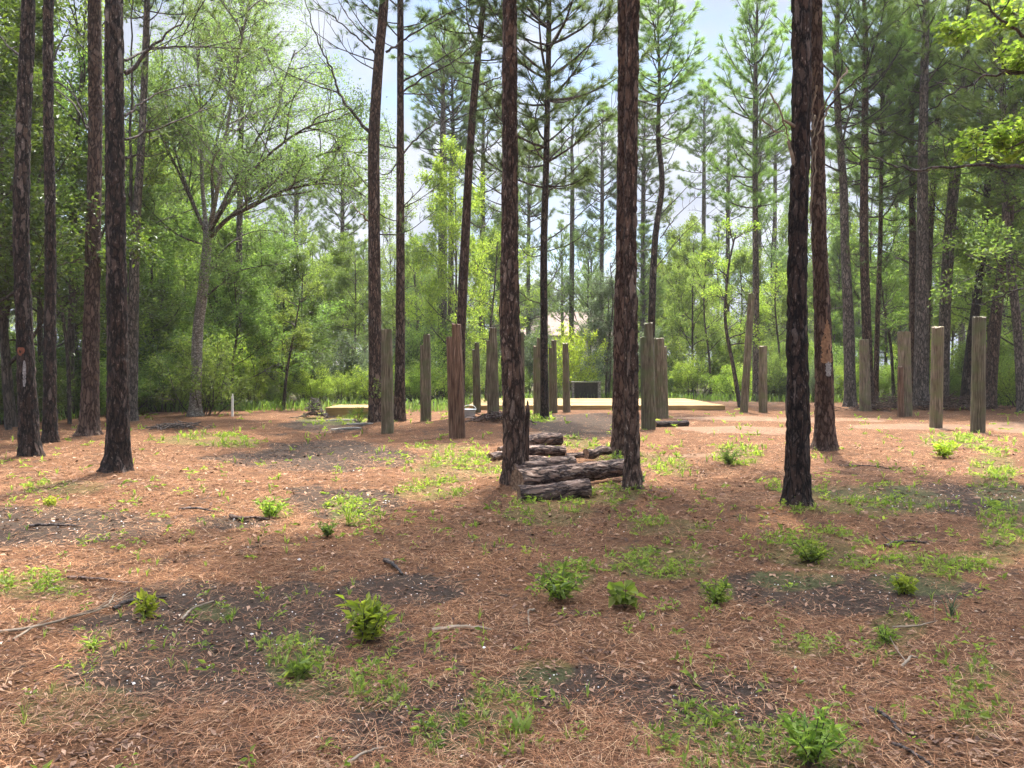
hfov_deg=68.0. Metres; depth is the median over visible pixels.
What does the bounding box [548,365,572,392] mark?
shrub
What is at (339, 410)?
platform
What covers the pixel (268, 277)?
pine tree
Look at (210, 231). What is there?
oak tree
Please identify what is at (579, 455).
log
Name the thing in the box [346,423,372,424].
board
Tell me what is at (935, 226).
broadleaf tree
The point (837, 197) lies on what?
broadleaf tree
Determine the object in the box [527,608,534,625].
stick
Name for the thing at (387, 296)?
broadleaf tree
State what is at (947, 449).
plant
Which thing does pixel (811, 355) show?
shrub
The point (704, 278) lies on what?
sapling
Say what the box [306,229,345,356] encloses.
pine tree
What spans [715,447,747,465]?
plant
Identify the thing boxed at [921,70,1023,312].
broadleaf tree
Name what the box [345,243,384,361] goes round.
pine tree
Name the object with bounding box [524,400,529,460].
snag
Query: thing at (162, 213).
broadleaf tree
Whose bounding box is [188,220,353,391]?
broadleaf tree
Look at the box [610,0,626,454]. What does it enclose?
pine tree
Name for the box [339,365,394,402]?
shrub
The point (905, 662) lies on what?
stick
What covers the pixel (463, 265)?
pine tree
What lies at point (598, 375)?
shrub
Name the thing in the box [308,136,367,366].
pine tree
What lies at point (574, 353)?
shrub
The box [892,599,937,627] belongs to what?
stick
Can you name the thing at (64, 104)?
broadleaf tree
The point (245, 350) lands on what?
shrub
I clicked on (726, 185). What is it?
pine tree
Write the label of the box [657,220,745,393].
broadleaf tree
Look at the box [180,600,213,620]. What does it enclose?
stick
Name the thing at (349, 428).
board
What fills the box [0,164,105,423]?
sapling
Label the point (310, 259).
pine tree
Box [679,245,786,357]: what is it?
broadleaf tree
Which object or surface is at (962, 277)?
broadleaf tree
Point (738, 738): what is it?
grass
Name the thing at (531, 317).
broadleaf tree
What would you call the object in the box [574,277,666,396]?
broadleaf tree
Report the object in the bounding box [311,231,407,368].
broadleaf tree
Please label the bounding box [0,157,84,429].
sapling
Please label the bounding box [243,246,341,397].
broadleaf tree
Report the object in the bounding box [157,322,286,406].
shrub
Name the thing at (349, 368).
shrub
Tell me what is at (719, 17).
sky
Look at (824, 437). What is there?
pine tree
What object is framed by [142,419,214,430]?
brush pile
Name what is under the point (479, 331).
shrub
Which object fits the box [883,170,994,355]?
broadleaf tree
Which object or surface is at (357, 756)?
stick
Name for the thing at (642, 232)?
tree
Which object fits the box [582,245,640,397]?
sapling
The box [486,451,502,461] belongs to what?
log
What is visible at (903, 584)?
plant
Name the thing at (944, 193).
broadleaf tree
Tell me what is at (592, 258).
pine tree
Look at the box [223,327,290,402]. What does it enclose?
shrub
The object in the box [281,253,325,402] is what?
sapling
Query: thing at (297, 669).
plant
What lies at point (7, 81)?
broadleaf tree
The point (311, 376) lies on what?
shrub
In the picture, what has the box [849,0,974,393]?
pine tree
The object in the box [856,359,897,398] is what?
shrub
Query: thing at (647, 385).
post
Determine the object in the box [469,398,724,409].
platform
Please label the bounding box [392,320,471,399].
shrub
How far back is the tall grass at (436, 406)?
29.82 m
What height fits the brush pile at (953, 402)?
1.040 m
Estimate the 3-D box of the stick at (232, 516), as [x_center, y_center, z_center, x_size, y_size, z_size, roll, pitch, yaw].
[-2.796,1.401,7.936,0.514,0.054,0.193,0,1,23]
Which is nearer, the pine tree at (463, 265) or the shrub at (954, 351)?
the pine tree at (463, 265)
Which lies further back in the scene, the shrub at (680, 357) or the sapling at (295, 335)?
the shrub at (680, 357)
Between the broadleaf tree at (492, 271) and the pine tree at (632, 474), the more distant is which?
the broadleaf tree at (492, 271)
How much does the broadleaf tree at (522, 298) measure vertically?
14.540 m
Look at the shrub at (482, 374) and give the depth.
39.07 m
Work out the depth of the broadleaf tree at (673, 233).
51.13 m
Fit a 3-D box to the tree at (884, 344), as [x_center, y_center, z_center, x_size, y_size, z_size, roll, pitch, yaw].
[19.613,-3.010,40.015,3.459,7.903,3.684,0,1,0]
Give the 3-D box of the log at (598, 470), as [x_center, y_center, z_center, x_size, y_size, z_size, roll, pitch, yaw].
[0.859,1.216,10.279,1.892,0.326,0.331,-3,-30,-32]
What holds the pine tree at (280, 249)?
on the ground at (596, 426)
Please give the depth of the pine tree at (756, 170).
36.72 m
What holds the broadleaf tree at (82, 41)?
on the ground at (596, 426)
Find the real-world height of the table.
0.937 m
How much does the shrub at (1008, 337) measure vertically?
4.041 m
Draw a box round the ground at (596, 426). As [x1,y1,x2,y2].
[0,370,1023,767]
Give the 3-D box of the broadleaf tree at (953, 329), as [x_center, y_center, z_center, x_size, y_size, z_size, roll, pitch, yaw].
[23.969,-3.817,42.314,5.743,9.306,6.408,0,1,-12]
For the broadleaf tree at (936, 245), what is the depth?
40.06 m
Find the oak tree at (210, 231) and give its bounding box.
[102,0,412,416]
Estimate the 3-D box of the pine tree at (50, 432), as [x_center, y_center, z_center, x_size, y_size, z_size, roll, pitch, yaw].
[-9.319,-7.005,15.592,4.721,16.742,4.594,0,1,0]
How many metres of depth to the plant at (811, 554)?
6.24 m
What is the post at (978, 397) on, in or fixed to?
on the ground at (596, 426)
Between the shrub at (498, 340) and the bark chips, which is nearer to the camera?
the bark chips
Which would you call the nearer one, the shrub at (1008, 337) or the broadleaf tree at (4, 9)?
the broadleaf tree at (4, 9)
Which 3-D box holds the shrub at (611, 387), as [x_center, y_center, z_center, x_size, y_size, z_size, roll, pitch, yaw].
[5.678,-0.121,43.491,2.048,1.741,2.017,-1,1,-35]
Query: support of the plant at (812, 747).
on the ground at (596, 426)
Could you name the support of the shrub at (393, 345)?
on the ground at (596, 426)
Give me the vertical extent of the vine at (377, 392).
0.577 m
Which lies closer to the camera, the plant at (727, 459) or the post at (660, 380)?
the plant at (727, 459)
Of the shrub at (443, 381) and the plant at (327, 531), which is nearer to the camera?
the plant at (327, 531)
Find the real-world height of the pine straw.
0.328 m
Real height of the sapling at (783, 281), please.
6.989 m
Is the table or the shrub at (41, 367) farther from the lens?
the table
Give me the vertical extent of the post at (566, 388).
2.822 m
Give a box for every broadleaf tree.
[0,0,104,426]
[0,0,161,307]
[0,0,224,417]
[4,6,223,410]
[5,100,174,409]
[35,168,228,369]
[43,140,197,298]
[56,187,197,368]
[79,215,209,402]
[103,28,275,300]
[139,135,265,332]
[148,205,316,380]
[157,259,315,407]
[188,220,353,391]
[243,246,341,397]
[249,214,367,349]
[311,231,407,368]
[339,193,437,348]
[365,224,457,336]
[389,134,498,372]
[428,200,539,334]
[447,192,565,336]
[520,311,561,388]
[547,220,615,352]
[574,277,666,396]
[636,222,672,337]
[637,194,739,379]
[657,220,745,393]
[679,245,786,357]
[717,185,812,370]
[760,262,813,343]
[766,168,899,331]
[807,141,938,352]
[807,285,861,364]
[846,22,1021,302]
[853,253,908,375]
[871,251,934,376]
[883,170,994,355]
[888,98,1023,355]
[889,2,1023,337]
[897,116,1001,291]
[900,234,1023,390]
[905,199,1023,341]
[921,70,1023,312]
[931,125,1023,360]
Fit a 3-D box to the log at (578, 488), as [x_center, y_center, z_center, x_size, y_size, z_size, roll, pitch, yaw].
[0.518,1.317,9.226,0.890,0.271,0.282,-3,-10,-12]
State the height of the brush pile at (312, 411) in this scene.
0.732 m
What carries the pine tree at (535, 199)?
on the ground at (596, 426)
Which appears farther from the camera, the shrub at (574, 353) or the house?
the house
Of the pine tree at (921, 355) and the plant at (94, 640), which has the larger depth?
the pine tree at (921, 355)
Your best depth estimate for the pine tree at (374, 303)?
20.59 m
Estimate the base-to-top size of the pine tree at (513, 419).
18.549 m
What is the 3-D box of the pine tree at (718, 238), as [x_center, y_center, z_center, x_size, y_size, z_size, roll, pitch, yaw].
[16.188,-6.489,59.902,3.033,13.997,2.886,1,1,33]
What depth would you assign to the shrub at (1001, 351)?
35.57 m
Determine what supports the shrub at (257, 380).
on the ground at (596, 426)
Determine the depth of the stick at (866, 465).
12.18 m
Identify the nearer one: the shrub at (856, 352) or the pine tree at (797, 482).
the pine tree at (797, 482)
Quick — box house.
[520,312,613,385]
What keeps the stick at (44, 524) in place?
on the ground at (596, 426)
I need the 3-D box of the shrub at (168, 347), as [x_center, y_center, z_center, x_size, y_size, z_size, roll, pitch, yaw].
[-14.948,-0.370,29.635,4.366,2.990,5.330,0,1,-1]
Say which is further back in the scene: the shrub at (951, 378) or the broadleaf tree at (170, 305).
the shrub at (951, 378)
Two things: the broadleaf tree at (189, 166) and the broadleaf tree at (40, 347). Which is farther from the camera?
the broadleaf tree at (189, 166)
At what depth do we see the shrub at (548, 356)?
45.74 m
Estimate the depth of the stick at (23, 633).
4.54 m
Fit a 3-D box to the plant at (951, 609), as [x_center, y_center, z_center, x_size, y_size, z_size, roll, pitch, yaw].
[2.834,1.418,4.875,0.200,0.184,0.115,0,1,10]
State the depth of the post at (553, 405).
26.94 m
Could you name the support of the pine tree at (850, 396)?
on the ground at (596, 426)
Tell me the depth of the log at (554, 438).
14.80 m
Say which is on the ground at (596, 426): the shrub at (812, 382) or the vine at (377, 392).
the shrub at (812, 382)
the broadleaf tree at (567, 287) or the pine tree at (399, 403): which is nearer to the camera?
the pine tree at (399, 403)
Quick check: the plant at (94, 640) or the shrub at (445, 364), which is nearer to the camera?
the plant at (94, 640)
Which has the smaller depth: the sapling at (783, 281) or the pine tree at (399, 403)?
the pine tree at (399, 403)
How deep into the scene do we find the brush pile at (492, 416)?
19.97 m
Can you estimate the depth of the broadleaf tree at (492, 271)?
44.76 m
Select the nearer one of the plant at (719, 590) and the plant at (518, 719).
the plant at (518, 719)
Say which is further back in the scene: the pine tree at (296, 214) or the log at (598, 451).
the pine tree at (296, 214)
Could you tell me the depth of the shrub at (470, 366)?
37.90 m
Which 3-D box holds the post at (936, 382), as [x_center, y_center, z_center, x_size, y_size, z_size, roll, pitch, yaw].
[11.499,-0.046,20.549,0.324,3.064,0.310,0,1,0]
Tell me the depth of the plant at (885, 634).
4.40 m
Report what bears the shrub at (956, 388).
on the ground at (596, 426)
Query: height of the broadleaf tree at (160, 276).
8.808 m
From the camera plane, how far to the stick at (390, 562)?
6.03 m
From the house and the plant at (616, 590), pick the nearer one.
the plant at (616, 590)
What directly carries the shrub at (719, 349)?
on the ground at (596, 426)
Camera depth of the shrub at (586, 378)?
42.85 m
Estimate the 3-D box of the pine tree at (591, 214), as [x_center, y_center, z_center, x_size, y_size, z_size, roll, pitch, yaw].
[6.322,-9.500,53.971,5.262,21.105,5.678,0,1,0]
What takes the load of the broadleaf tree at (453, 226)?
on the ground at (596, 426)
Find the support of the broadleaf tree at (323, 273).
on the ground at (596, 426)
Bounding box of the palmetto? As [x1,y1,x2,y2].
[347,405,369,422]
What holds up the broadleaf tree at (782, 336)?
on the ground at (596, 426)
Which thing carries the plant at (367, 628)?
on the ground at (596, 426)
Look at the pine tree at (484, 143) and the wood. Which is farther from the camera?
the wood
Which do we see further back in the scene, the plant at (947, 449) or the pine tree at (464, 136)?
the pine tree at (464, 136)
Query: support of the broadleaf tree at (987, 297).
on the ground at (596, 426)
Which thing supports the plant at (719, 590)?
on the ground at (596, 426)
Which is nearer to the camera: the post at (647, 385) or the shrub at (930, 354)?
the post at (647, 385)
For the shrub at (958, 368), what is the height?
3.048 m
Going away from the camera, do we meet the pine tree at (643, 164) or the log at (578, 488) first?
the log at (578, 488)
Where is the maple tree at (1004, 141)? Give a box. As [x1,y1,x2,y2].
[868,0,1023,304]
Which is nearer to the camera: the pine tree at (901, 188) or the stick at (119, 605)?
the stick at (119, 605)
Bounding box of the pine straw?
[0,413,1023,767]
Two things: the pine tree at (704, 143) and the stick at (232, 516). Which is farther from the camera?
the pine tree at (704, 143)
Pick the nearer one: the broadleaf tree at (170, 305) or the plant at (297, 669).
the plant at (297, 669)
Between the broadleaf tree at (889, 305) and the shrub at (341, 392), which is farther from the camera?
the broadleaf tree at (889, 305)
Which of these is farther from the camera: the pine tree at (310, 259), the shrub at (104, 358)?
the pine tree at (310, 259)
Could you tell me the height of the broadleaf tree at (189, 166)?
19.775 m
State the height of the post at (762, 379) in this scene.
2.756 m
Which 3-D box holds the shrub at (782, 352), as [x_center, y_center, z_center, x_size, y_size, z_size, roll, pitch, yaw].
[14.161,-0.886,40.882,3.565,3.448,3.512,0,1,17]
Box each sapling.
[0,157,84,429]
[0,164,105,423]
[269,276,326,409]
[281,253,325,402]
[467,229,536,400]
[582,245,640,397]
[681,253,734,398]
[694,213,769,406]
[759,261,809,390]
[856,266,929,395]
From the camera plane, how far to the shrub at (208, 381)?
25.41 m
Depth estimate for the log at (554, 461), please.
10.33 m
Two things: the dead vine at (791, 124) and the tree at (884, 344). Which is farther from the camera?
the tree at (884, 344)
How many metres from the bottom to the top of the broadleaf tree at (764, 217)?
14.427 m
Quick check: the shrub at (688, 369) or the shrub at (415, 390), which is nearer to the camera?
the shrub at (415, 390)
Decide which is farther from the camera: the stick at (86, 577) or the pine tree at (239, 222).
the pine tree at (239, 222)
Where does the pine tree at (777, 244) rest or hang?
on the ground at (596, 426)
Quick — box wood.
[6,184,1023,384]
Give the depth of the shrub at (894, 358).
37.48 m
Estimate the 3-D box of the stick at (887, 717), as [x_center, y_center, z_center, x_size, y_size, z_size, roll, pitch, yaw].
[1.693,1.514,3.440,0.026,0.040,0.241,0,1,-7]
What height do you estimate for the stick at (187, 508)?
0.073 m
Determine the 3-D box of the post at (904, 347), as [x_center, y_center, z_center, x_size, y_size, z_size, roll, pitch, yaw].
[12.989,-0.183,25.086,0.453,3.118,0.358,0,1,0]
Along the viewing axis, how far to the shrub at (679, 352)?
46.09 m
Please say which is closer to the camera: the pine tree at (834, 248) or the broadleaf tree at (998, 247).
the broadleaf tree at (998, 247)
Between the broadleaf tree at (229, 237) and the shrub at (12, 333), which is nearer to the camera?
the shrub at (12, 333)
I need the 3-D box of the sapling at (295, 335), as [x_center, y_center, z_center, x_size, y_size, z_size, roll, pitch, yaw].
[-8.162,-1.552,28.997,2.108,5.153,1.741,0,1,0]
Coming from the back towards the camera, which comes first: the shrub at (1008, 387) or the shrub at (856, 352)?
the shrub at (856, 352)
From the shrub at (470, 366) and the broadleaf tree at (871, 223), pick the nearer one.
the shrub at (470, 366)
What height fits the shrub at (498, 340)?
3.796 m
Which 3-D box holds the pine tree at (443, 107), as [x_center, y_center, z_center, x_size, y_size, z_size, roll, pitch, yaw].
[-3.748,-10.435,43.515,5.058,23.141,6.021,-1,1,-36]
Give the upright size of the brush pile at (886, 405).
0.873 m
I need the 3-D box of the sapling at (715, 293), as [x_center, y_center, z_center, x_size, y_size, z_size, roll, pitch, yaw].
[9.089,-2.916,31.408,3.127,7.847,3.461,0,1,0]
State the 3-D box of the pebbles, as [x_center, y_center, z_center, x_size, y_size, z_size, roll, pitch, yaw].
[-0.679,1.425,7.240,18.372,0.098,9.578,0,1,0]
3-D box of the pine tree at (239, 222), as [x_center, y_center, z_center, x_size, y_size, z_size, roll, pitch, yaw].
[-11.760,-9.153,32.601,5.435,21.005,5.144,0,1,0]
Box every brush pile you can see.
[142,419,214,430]
[291,397,335,418]
[465,410,535,424]
[834,392,928,411]
[912,391,1015,410]
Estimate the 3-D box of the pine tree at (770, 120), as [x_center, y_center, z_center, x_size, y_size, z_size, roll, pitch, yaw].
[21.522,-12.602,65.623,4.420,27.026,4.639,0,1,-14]
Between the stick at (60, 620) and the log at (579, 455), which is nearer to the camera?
the stick at (60, 620)
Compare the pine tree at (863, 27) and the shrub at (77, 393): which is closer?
the shrub at (77, 393)
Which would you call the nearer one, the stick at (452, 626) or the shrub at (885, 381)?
the stick at (452, 626)
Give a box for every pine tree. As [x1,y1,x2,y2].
[0,0,46,456]
[35,0,103,436]
[41,0,103,442]
[96,0,273,472]
[101,0,211,421]
[174,0,298,403]
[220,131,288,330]
[253,0,495,422]
[254,226,276,337]
[264,140,332,383]
[268,213,299,333]
[291,228,326,326]
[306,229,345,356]
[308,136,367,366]
[328,220,362,356]
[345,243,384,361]
[353,0,502,421]
[404,4,492,395]
[405,232,436,342]
[409,21,492,333]
[413,0,540,408]
[438,63,520,393]
[460,90,541,277]
[461,0,660,418]
[478,216,500,388]
[499,0,525,485]
[500,118,565,388]
[530,218,588,386]
[536,87,599,389]
[567,99,617,390]
[568,229,607,354]
[596,0,721,348]
[603,92,681,334]
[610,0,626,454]
[621,0,644,489]
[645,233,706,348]
[667,77,731,388]
[697,0,792,400]
[701,114,760,385]
[707,213,735,327]
[734,83,790,345]
[744,101,791,354]
[762,227,809,355]
[770,0,919,406]
[778,0,814,506]
[807,232,871,394]
[810,0,905,451]
[822,0,938,404]
[825,0,946,403]
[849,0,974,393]
[858,87,931,390]
[869,0,986,360]
[870,0,987,405]
[907,0,1019,402]
[914,2,1023,404]
[924,0,1023,412]
[935,87,987,373]
[936,0,1023,408]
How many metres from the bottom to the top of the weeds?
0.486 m
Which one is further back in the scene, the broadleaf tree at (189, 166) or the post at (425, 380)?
the broadleaf tree at (189, 166)
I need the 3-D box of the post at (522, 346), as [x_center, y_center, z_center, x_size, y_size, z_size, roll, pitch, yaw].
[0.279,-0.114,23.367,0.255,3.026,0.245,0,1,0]
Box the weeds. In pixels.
[0,406,1023,767]
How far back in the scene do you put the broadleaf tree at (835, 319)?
43.81 m
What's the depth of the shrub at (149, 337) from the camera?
29.67 m
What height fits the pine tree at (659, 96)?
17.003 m
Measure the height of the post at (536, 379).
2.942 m
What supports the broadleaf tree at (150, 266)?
on the ground at (596, 426)
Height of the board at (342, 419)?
0.056 m
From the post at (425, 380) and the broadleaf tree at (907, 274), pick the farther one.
the broadleaf tree at (907, 274)
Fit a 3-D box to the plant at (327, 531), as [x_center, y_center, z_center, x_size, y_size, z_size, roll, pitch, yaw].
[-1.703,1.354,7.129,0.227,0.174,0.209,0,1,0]
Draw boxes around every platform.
[325,405,367,417]
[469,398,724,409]
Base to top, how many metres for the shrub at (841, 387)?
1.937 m
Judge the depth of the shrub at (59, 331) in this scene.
28.50 m
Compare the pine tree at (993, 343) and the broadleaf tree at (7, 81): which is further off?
the pine tree at (993, 343)
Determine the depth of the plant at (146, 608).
4.86 m
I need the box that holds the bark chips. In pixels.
[0,441,1023,767]
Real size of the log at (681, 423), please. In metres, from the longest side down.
1.016 x 0.212 x 0.206 m
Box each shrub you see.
[0,323,77,404]
[0,327,166,412]
[0,353,75,412]
[0,360,61,423]
[33,307,162,374]
[57,374,104,412]
[61,337,184,407]
[62,357,181,415]
[138,318,189,407]
[138,349,188,411]
[140,320,264,402]
[141,329,253,414]
[149,365,189,411]
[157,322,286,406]
[170,353,258,407]
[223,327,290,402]
[224,357,288,405]
[245,334,324,403]
[247,371,306,404]
[270,326,368,401]
[272,330,342,400]
[293,363,337,403]
[320,346,431,401]
[320,370,350,403]
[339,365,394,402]
[348,362,419,402]
[359,336,410,399]
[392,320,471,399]
[393,370,432,400]
[394,324,488,397]
[405,356,483,401]
[430,319,500,394]
[465,354,484,398]
[466,353,527,397]
[481,334,528,389]
[482,323,561,394]
[524,330,599,383]
[525,367,532,391]
[548,321,608,392]
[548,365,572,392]
[558,340,612,387]
[573,369,596,382]
[596,369,612,393]
[638,328,774,395]
[638,370,640,394]
[664,343,696,394]
[667,368,687,397]
[668,353,710,397]
[698,332,751,395]
[699,360,751,398]
[738,340,783,388]
[750,351,786,398]
[751,336,786,391]
[767,367,809,399]
[783,339,843,398]
[784,336,881,396]
[809,364,841,401]
[833,341,951,395]
[833,363,858,399]
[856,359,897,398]
[893,333,956,390]
[895,341,1002,391]
[929,363,961,394]
[950,333,1013,396]
[950,375,1002,402]
[955,334,1013,382]
[960,361,1015,405]
[986,325,1023,399]
[997,353,1015,401]
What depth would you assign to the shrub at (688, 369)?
40.18 m
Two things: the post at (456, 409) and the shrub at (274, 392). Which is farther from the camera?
the shrub at (274, 392)
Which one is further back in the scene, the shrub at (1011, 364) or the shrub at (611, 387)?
the shrub at (611, 387)
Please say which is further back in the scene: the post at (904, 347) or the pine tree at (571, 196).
the pine tree at (571, 196)
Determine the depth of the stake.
24.72 m
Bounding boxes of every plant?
[41,495,63,506]
[77,635,105,650]
[128,588,167,618]
[252,495,289,518]
[278,653,323,681]
[317,518,339,536]
[335,592,397,643]
[338,504,359,524]
[506,705,533,738]
[527,560,589,600]
[607,580,648,608]
[694,574,732,604]
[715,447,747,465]
[779,703,859,767]
[788,537,836,563]
[874,624,902,646]
[890,572,919,594]
[931,439,962,458]
[938,591,962,617]
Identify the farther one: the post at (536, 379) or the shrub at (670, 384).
the shrub at (670, 384)
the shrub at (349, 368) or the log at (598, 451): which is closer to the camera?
the log at (598, 451)
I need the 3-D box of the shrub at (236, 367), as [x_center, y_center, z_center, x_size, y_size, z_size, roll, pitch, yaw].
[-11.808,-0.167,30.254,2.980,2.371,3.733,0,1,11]
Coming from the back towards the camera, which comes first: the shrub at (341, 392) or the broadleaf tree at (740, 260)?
the broadleaf tree at (740, 260)
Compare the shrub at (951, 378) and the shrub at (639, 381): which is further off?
the shrub at (639, 381)
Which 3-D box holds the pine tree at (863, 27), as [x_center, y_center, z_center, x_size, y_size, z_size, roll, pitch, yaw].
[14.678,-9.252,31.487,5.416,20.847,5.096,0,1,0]
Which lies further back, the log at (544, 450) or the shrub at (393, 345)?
the shrub at (393, 345)
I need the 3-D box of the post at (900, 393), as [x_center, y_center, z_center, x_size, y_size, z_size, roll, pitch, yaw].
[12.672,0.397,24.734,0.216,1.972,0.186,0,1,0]
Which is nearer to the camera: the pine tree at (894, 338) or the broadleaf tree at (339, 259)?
the broadleaf tree at (339, 259)
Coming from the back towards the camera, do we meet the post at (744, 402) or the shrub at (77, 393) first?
the post at (744, 402)
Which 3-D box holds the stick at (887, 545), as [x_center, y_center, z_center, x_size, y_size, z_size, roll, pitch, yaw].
[3.549,1.423,6.965,0.454,0.079,0.441,0,1,0]
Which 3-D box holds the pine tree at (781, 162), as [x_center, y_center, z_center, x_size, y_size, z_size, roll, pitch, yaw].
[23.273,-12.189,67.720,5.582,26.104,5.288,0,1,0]
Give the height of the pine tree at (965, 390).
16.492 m
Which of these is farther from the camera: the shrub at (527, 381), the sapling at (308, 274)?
the shrub at (527, 381)
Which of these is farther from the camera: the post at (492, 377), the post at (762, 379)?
the post at (762, 379)
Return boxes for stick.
[0,587,137,632]
[11,626,50,640]
[27,518,84,527]
[65,576,136,583]
[112,596,166,610]
[178,507,214,511]
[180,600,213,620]
[228,514,268,520]
[339,746,388,767]
[382,558,402,574]
[432,625,491,630]
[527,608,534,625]
[839,464,889,468]
[868,706,901,732]
[880,532,934,547]
[890,638,916,667]
[891,741,933,767]
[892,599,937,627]
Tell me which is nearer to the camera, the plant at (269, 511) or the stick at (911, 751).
the stick at (911, 751)
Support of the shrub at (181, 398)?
on the ground at (596, 426)
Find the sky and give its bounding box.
[0,0,1021,367]
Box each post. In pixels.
[381,329,393,433]
[420,334,430,421]
[446,323,465,438]
[472,342,480,412]
[486,327,498,413]
[521,332,524,408]
[533,337,539,414]
[549,340,557,412]
[562,343,570,411]
[640,322,655,429]
[654,338,668,418]
[740,292,754,412]
[759,346,766,412]
[859,339,871,410]
[897,331,912,416]
[897,366,904,416]
[929,326,943,427]
[970,316,985,433]
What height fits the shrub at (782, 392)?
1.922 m
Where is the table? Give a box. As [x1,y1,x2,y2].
[571,381,600,397]
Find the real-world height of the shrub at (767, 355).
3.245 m
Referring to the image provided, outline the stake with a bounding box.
[231,394,233,416]
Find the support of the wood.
on the ground at (596, 426)
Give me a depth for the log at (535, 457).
12.01 m
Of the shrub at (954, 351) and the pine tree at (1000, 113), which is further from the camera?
the shrub at (954, 351)
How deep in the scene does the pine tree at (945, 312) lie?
31.33 m
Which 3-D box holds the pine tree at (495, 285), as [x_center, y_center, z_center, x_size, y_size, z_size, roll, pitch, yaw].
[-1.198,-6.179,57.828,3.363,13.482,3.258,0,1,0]
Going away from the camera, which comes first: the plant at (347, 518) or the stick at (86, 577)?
the stick at (86, 577)
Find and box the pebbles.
[2,467,1022,759]
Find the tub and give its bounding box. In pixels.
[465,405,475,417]
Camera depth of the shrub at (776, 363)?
37.07 m
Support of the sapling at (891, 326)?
on the ground at (596, 426)
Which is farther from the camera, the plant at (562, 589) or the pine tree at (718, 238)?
the pine tree at (718, 238)
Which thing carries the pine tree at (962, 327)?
on the ground at (596, 426)
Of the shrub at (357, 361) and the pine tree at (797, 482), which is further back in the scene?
the shrub at (357, 361)
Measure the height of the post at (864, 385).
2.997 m
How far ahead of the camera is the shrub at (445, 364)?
41.13 m
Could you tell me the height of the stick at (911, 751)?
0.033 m
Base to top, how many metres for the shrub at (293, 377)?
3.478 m
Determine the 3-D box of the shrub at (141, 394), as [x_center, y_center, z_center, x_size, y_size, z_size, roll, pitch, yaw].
[-13.229,0.098,26.125,2.950,2.126,3.602,0,1,9]
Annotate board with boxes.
[326,419,356,420]
[331,427,360,430]
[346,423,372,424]
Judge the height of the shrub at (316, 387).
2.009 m
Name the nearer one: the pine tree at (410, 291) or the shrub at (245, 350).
the shrub at (245, 350)
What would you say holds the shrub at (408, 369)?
on the ground at (596, 426)
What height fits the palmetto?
0.543 m
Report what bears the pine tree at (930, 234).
on the ground at (596, 426)
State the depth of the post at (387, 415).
17.83 m
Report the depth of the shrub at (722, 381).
39.14 m
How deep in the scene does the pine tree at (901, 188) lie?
32.30 m
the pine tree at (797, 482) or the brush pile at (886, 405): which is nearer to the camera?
the pine tree at (797, 482)
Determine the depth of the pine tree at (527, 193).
57.55 m
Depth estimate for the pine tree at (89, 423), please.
17.39 m
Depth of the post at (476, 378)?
27.39 m
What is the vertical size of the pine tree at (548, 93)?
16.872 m
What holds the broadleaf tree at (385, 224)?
on the ground at (596, 426)
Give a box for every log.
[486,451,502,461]
[510,458,623,490]
[514,455,576,468]
[517,478,591,500]
[529,432,562,445]
[529,445,566,455]
[529,455,548,460]
[565,452,583,457]
[583,446,611,458]
[655,420,688,426]
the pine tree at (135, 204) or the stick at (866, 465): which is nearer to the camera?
the stick at (866, 465)
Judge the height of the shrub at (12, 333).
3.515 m
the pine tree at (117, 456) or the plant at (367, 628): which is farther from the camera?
the pine tree at (117, 456)
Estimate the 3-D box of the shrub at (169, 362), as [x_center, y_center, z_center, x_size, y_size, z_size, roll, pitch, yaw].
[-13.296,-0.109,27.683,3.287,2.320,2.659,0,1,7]
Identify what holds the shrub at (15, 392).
on the ground at (596, 426)
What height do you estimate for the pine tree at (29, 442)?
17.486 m
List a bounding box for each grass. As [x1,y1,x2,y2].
[0,388,1015,424]
[0,408,1023,767]
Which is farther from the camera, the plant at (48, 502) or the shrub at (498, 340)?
the shrub at (498, 340)
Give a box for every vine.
[367,378,380,398]
[761,67,847,225]
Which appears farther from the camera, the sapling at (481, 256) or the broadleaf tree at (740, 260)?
the broadleaf tree at (740, 260)
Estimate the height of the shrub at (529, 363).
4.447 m
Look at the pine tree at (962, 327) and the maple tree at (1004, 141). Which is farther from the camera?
the pine tree at (962, 327)
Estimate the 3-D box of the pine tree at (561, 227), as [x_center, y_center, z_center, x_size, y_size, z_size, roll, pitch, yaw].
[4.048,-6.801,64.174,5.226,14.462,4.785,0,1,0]

